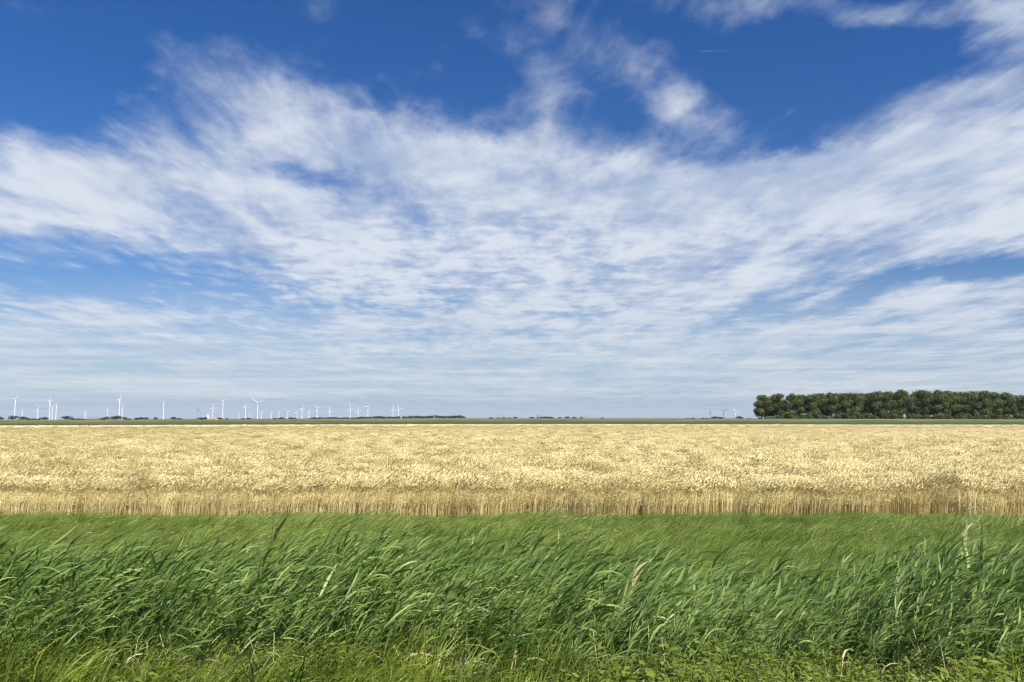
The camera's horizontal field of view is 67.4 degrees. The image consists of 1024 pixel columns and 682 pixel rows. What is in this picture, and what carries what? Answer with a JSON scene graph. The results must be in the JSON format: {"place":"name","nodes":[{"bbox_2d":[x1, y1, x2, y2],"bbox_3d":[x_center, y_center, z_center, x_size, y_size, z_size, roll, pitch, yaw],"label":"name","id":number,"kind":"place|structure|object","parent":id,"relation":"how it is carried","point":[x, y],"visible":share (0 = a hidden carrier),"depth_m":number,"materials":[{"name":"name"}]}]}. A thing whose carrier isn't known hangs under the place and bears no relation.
{"place":"outdoors","nodes":[
{"label":"outdoors","id":0,"kind":"place"},
{"bbox_2d":[0,418,1023,681],"bbox_3d":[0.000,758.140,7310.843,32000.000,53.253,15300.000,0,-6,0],"label":"ground","id":1,"kind":"structure","parent":0,"point":[470,420],"depth_m":250.97,"materials":[{"name":"green plant"}]},
{"bbox_2d":[17,416,29,419],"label":"trees","id":2,"kind":"object","parent":1,"relation":"on","point":[23,417],"visible":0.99,"depth_m":1391.99,"materials":[{"name":"green plant"}]},
{"bbox_2d":[61,416,73,419],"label":"trees","id":3,"kind":"object","parent":1,"relation":"on","point":[66,417],"visible":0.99,"depth_m":1392.05,"materials":[{"name":"green plant"}]},
{"bbox_2d":[87,417,101,419],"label":"farmhouse","id":4,"kind":"object","parent":1,"relation":"on","point":[93,418],"visible":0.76,"depth_m":1469.56,"materials":[{"name":"brick"}]},
{"bbox_2d":[445,594,476,654],"bbox_3d":[-0.410,2.373,6.015,0.296,0.786,0.069,0,-6,0],"label":"dead reed","id":5,"kind":"object","parent":1,"relation":"on","point":[452,627],"visible":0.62,"depth_m":6.01,"materials":[{"name":"plant"}]},
{"bbox_2d":[0,595,999,681],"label":"verge grass","id":6,"kind":"structure","parent":1,"relation":"on","point":[414,671],"depth_m":5.09,"materials":[{"name":"green plant"}]},
{"bbox_2d":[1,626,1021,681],"bbox_3d":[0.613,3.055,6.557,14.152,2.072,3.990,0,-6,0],"label":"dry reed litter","id":7,"kind":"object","parent":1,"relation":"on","point":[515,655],"visible":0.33,"depth_m":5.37,"materials":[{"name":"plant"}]},
{"bbox_2d":[0,502,1023,681],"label":"reeds","id":8,"kind":"object","parent":1,"relation":"on","point":[947,597],"visible":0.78,"depth_m":6.47,"materials":[{"name":"green plant"}]},
{"bbox_2d":[0,424,1023,517],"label":"wheat","id":9,"kind":"object","parent":1,"relation":"on","point":[463,470],"visible":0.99,"depth_m":25.98,"materials":[{"name":"beige plant"}]},
{"bbox_2d":[0,494,1023,606],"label":"bank grass","id":10,"kind":"structure","parent":1,"relation":"on","point":[743,536],"depth_m":18.34,"materials":[{"name":"green plant"}]},
{"bbox_2d":[0,613,1023,681],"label":"herbs","id":11,"kind":"object","parent":1,"relation":"on","point":[778,671],"visible":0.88,"depth_m":4.78,"materials":[{"name":"green plant"}]},
{"bbox_2d":[0,424,1023,427],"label":"pale barley","id":12,"kind":"object","parent":1,"relation":"on","point":[408,425],"visible":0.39,"depth_m":177.80,"materials":[{"name":"beige plant"}]},
{"bbox_2d":[627,562,646,606],"bbox_3d":[1.263,3.242,8.122,0.406,1.778,0.023,0,-6,-3],"label":"dead reed","id":13,"kind":"object","parent":1,"relation":"on","point":[637,576],"visible":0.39,"depth_m":8.19,"materials":[{"name":"plant"}]},
{"bbox_2d":[754,395,770,416],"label":"grove tree","id":14,"kind":"object","parent":1,"relation":"on","point":[766,411],"visible":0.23,"depth_m":403.20,"materials":[{"name":"green plant"}]},
{"bbox_2d":[755,395,773,417],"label":"grove tree","id":15,"kind":"object","parent":1,"relation":"on","point":[763,403],"visible":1,"depth_m":394.29,"materials":[{"name":"green plant"}]},
{"bbox_2d":[768,394,784,417],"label":"grove tree","id":16,"kind":"object","parent":1,"relation":"on","point":[771,413],"visible":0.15,"depth_m":406.12,"materials":[{"name":"green plant"}]},
{"bbox_2d":[769,393,789,413],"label":"grove tree","id":17,"kind":"object","parent":1,"relation":"on","point":[777,404],"visible":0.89,"depth_m":394.71,"materials":[{"name":"green plant"}]},
{"bbox_2d":[774,411,792,418],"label":"shrub","id":18,"kind":"object","parent":1,"relation":"on","point":[787,415],"visible":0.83,"depth_m":387.29,"materials":[{"name":"green plant"}]},
{"bbox_2d":[782,393,805,414],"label":"grove tree","id":19,"kind":"object","parent":1,"relation":"on","point":[790,397],"visible":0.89,"depth_m":392.71,"materials":[{"name":"green plant"}]},
{"bbox_2d":[788,394,808,414],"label":"grove tree","id":20,"kind":"object","parent":1,"relation":"on","point":[800,397],"visible":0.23,"depth_m":401.48,"materials":[{"name":"green plant"}]},
{"bbox_2d":[802,414,814,418],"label":"shrub","id":21,"kind":"object","parent":1,"relation":"on","point":[808,416],"visible":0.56,"depth_m":389.15,"materials":[{"name":"green plant"}]},
{"bbox_2d":[801,394,823,415],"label":"grove tree","id":22,"kind":"object","parent":1,"relation":"on","point":[811,401],"visible":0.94,"depth_m":393.89,"materials":[{"name":"green plant"}]},
{"bbox_2d":[810,411,822,418],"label":"shrub","id":23,"kind":"object","parent":1,"relation":"on","point":[815,415],"visible":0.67,"depth_m":389.04,"materials":[{"name":"green plant"}]},
{"bbox_2d":[813,393,832,416],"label":"grove tree","id":24,"kind":"object","parent":1,"relation":"on","point":[821,397],"visible":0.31,"depth_m":403.00,"materials":[{"name":"green plant"}]},
{"bbox_2d":[820,392,840,415],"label":"grove tree","id":25,"kind":"object","parent":1,"relation":"on","point":[830,401],"visible":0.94,"depth_m":392.60,"materials":[{"name":"green plant"}]},
{"bbox_2d":[829,415,840,418],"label":"shrub","id":26,"kind":"object","parent":1,"relation":"on","point":[835,417],"visible":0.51,"depth_m":387.86,"materials":[{"name":"green plant"}]},
{"bbox_2d":[833,393,853,415],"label":"grove tree","id":27,"kind":"object","parent":1,"relation":"on","point":[844,404],"visible":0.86,"depth_m":391.55,"materials":[{"name":"green plant"}]},
{"bbox_2d":[842,413,851,418],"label":"shrub","id":28,"kind":"object","parent":1,"relation":"on","point":[846,416],"visible":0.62,"depth_m":388.16,"materials":[{"name":"green plant"}]},
{"bbox_2d":[848,392,863,412],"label":"grove tree","id":29,"kind":"object","parent":1,"relation":"on","point":[856,398],"visible":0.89,"depth_m":393.29,"materials":[{"name":"green plant"}]},
{"bbox_2d":[850,393,870,413],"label":"grove tree","id":30,"kind":"object","parent":1,"relation":"on","point":[864,403],"visible":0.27,"depth_m":398.41,"materials":[{"name":"green plant"}]},
{"bbox_2d":[852,412,869,418],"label":"shrub","id":31,"kind":"object","parent":1,"relation":"on","point":[859,415],"visible":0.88,"depth_m":387.50,"materials":[{"name":"green plant"}]},
{"bbox_2d":[864,412,872,418],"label":"shrub","id":32,"kind":"object","parent":1,"relation":"on","point":[870,416],"visible":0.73,"depth_m":387.46,"materials":[{"name":"green plant"}]},
{"bbox_2d":[863,392,878,415],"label":"grove tree","id":33,"kind":"object","parent":1,"relation":"on","point":[868,394],"visible":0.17,"depth_m":404.87,"materials":[{"name":"green plant"}]},
{"bbox_2d":[863,391,888,415],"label":"grove tree","id":34,"kind":"object","parent":1,"relation":"on","point":[876,403],"visible":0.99,"depth_m":392.51,"materials":[{"name":"green plant"}]},
{"bbox_2d":[878,411,898,418],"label":"shrub","id":35,"kind":"object","parent":1,"relation":"on","point":[893,415],"visible":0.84,"depth_m":387.30,"materials":[{"name":"green plant"}]},
{"bbox_2d":[877,391,900,414],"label":"grove tree","id":36,"kind":"object","parent":1,"relation":"on","point":[887,396],"visible":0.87,"depth_m":391.68,"materials":[{"name":"green plant"}]},
{"bbox_2d":[889,389,915,415],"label":"grove tree","id":37,"kind":"object","parent":1,"relation":"on","point":[900,397],"visible":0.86,"depth_m":393.41,"materials":[{"name":"green plant"}]},
{"bbox_2d":[899,391,918,416],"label":"grove tree","id":38,"kind":"object","parent":1,"relation":"on","point":[912,400],"visible":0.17,"depth_m":402.39,"materials":[{"name":"green plant"}]},
{"bbox_2d":[907,412,920,418],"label":"shrub","id":39,"kind":"object","parent":1,"relation":"on","point":[914,415],"visible":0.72,"depth_m":388.95,"materials":[{"name":"green plant"}]},
{"bbox_2d":[909,390,924,413],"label":"grove tree","id":40,"kind":"object","parent":1,"relation":"on","point":[911,394],"visible":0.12,"depth_m":414.19,"materials":[{"name":"green plant"}]},
{"bbox_2d":[913,389,934,413],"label":"grove tree","id":41,"kind":"object","parent":1,"relation":"on","point":[923,397],"visible":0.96,"depth_m":392.21,"materials":[{"name":"green plant"}]},
{"bbox_2d":[915,389,934,415],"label":"grove tree","id":42,"kind":"object","parent":1,"relation":"on","point":[928,413],"visible":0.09,"depth_m":403.00,"materials":[{"name":"green plant"}]},
{"bbox_2d":[928,390,951,414],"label":"grove tree","id":43,"kind":"object","parent":1,"relation":"on","point":[939,399],"visible":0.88,"depth_m":391.31,"materials":[{"name":"green plant"}]},
{"bbox_2d":[934,413,945,418],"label":"shrub","id":44,"kind":"object","parent":1,"relation":"on","point":[940,416],"visible":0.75,"depth_m":388.57,"materials":[{"name":"green plant"}]},
{"bbox_2d":[939,391,962,415],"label":"grove tree","id":45,"kind":"object","parent":1,"relation":"on","point":[952,402],"visible":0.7,"depth_m":393.55,"materials":[{"name":"green plant"}]},
{"bbox_2d":[950,391,964,412],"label":"grove tree","id":46,"kind":"object","parent":1,"relation":"on","point":[958,394],"visible":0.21,"depth_m":403.30,"materials":[{"name":"green plant"}]},
{"bbox_2d":[954,415,966,418],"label":"shrub","id":47,"kind":"object","parent":1,"relation":"on","point":[958,417],"visible":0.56,"depth_m":388.97,"materials":[{"name":"green plant"}]},
{"bbox_2d":[955,412,970,417],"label":"shrub","id":48,"kind":"object","parent":1,"relation":"on","point":[966,415],"visible":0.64,"depth_m":389.92,"materials":[{"name":"green plant"}]},
{"bbox_2d":[959,524,971,555],"bbox_3d":[6.403,3.557,10.904,0.482,1.893,0.055,1,-6,-6],"label":"dead reed","id":49,"kind":"object","parent":1,"relation":"on","point":[964,535],"visible":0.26,"depth_m":10.98,"materials":[{"name":"plant"}]},
{"bbox_2d":[957,391,981,415],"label":"grove tree","id":50,"kind":"object","parent":1,"relation":"on","point":[967,398],"visible":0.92,"depth_m":392.65,"materials":[{"name":"green plant"}]},
{"bbox_2d":[966,391,979,414],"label":"grove tree","id":51,"kind":"object","parent":1,"relation":"on","point":[977,410],"visible":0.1,"depth_m":402.52,"materials":[{"name":"green plant"}]},
{"bbox_2d":[973,414,984,418],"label":"shrub","id":52,"kind":"object","parent":1,"relation":"on","point":[981,416],"visible":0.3,"depth_m":388.53,"materials":[{"name":"green plant"}]},
{"bbox_2d":[970,390,992,416],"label":"grove tree","id":53,"kind":"object","parent":1,"relation":"on","point":[983,401],"visible":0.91,"depth_m":392.39,"materials":[{"name":"green plant"}]},
{"bbox_2d":[983,391,1003,415],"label":"grove tree","id":54,"kind":"object","parent":1,"relation":"on","point":[996,401],"visible":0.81,"depth_m":393.40,"materials":[{"name":"green plant"}]},
{"bbox_2d":[989,413,1001,418],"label":"shrub","id":55,"kind":"object","parent":1,"relation":"on","point":[994,416],"visible":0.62,"depth_m":387.15,"materials":[{"name":"green plant"}]},
{"bbox_2d":[998,394,1017,415],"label":"grove tree","id":56,"kind":"object","parent":1,"relation":"on","point":[1009,404],"visible":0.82,"depth_m":392.43,"materials":[{"name":"green plant"}]},
{"bbox_2d":[999,392,1018,414],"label":"grove tree","id":57,"kind":"object","parent":1,"relation":"on","point":[1012,412],"visible":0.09,"depth_m":402.35,"materials":[{"name":"green plant"}]},
{"bbox_2d":[1011,396,1023,415],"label":"grove tree","id":58,"kind":"object","parent":1,"relation":"on","point":[1018,398],"visible":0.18,"depth_m":404.97,"materials":[{"name":"green plant"}]},
{"bbox_2d":[1012,412,1023,418],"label":"shrub","id":59,"kind":"object","parent":1,"relation":"on","point":[1020,415],"visible":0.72,"depth_m":388.50,"materials":[{"name":"green plant"}]},
{"bbox_2d":[1017,398,1023,414],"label":"grove tree","id":60,"kind":"object","parent":1,"relation":"on","point":[1021,405],"visible":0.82,"depth_m":394.54,"materials":[{"name":"green plant"}]},
{"bbox_2d":[0,0,1023,419],"label":"sky","id":61,"kind":"structure","parent":0,"point":[466,208],"materials":[{"name":"blue"}]}
]}

